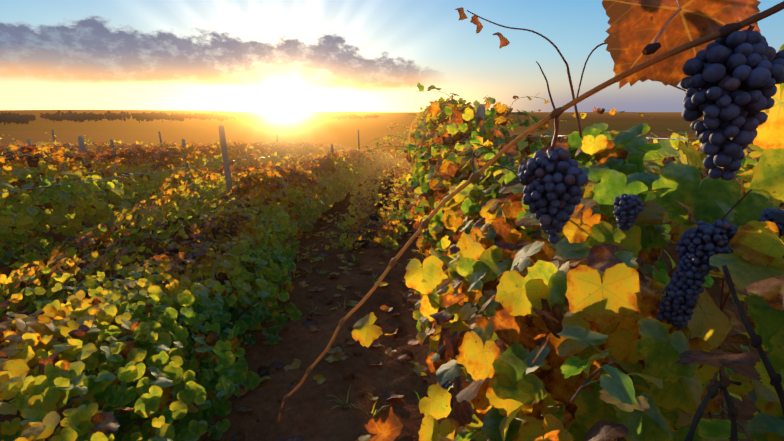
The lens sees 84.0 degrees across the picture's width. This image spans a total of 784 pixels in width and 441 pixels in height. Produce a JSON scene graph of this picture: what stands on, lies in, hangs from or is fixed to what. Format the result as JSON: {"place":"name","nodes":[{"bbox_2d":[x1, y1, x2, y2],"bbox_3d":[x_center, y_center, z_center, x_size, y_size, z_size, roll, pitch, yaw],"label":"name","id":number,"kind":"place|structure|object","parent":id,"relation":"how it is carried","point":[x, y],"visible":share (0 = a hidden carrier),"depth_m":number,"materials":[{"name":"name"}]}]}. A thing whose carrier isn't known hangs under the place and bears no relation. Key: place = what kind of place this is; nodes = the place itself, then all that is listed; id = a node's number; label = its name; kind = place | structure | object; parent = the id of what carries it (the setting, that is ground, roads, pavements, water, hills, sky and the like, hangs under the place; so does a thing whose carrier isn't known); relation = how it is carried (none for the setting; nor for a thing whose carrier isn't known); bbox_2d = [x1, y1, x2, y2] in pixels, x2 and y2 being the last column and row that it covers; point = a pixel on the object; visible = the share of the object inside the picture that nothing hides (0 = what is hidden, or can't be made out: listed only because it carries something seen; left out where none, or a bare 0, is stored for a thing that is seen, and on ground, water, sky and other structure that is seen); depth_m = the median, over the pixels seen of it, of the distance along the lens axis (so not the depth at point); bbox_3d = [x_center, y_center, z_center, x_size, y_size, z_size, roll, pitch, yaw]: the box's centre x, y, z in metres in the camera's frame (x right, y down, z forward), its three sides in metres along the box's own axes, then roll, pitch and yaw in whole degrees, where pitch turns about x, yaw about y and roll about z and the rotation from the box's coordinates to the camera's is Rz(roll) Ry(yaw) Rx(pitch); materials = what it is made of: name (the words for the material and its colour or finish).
{"place":"outdoors","nodes":[
{"label":"outdoors","id":0,"kind":"place"},
{"bbox_2d":[0,110,783,440],"bbox_3d":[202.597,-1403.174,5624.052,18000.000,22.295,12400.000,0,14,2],"label":"ground","id":1,"kind":"structure","parent":0,"point":[314,414],"depth_m":3.86,"materials":[{"name":"soil"}]},
{"bbox_2d":[8,139,61,145],"bbox_3d":[-16.063,-3.065,22.418,2.537,4.011,32.546,0,14,2],"label":"vine row","id":2,"kind":"object","parent":1,"relation":"on","point":[40,143],"depth_m":20.40,"materials":[{"name":"orange plant"}]},
{"bbox_2d":[0,134,156,148],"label":"vine row","id":3,"kind":"object","parent":1,"relation":"on","point":[49,143],"visible":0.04,"depth_m":17.99,"materials":[{"name":"orange plant"}]},
{"bbox_2d":[0,141,249,149],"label":"vine row","id":4,"kind":"object","parent":1,"relation":"on","point":[55,142],"visible":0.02,"depth_m":12.40,"materials":[{"name":"orange plant"}]},
{"bbox_2d":[0,134,258,148],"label":"vine row","id":5,"kind":"object","parent":1,"relation":"on","point":[20,143],"visible":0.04,"depth_m":14.29,"materials":[{"name":"orange plant"}]},
{"bbox_2d":[0,140,305,213],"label":"vine row","id":6,"kind":"object","parent":1,"relation":"on","point":[96,147],"visible":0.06,"depth_m":9.39,"materials":[{"name":"orange plant"}]},
{"bbox_2d":[0,131,361,277],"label":"vine row","id":7,"kind":"object","parent":1,"relation":"on","point":[48,169],"visible":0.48,"depth_m":5.02,"materials":[{"name":"green plant"}]},
{"bbox_2d":[0,110,379,124],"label":"treeline","id":8,"kind":"object","parent":1,"relation":"on","point":[14,118],"visible":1,"depth_m":504.15,"materials":[{"name":"green plant"}]},
{"bbox_2d":[0,138,392,440],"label":"vine row","id":9,"kind":"object","parent":1,"relation":"on","point":[291,199],"visible":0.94,"depth_m":2.50,"materials":[{"name":"green plant"}]},
{"bbox_2d":[27,106,484,229],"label":"trellis posts","id":10,"kind":"object","parent":1,"relation":"on","point":[480,111],"visible":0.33,"depth_m":5.06,"materials":[{"name":"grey wood"}]},
{"bbox_2d":[115,207,475,440],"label":"fallen leaves","id":11,"kind":"object","parent":1,"relation":"on","point":[336,351],"visible":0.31,"depth_m":3.03,"materials":[{"name":"brown plant"}]},
{"bbox_2d":[321,158,411,254],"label":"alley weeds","id":12,"kind":"object","parent":1,"relation":"on","point":[365,203],"visible":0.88,"depth_m":7.56,"materials":[{"name":"grass"},{"name":"leaf"}]},
{"bbox_2d":[277,0,783,440],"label":"vine","id":13,"kind":"object","parent":1,"relation":"on","point":[722,61],"visible":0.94,"depth_m":0.71,"materials":[{"name":"green plant"}]},
{"bbox_2d":[357,82,783,440],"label":"vine row","id":14,"kind":"object","parent":1,"relation":"on","point":[594,263],"visible":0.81,"depth_m":1.09,"materials":[{"name":"green plant"}]},
{"bbox_2d":[518,129,783,224],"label":"vine row","id":15,"kind":"object","parent":1,"relation":"on","point":[751,163],"visible":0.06,"depth_m":4.83,"materials":[{"name":"green plant"}]},
{"bbox_2d":[0,0,783,111],"label":"sky","id":16,"kind":"structure","parent":0,"point":[190,55],"materials":[{"name":"blue"}]}
]}

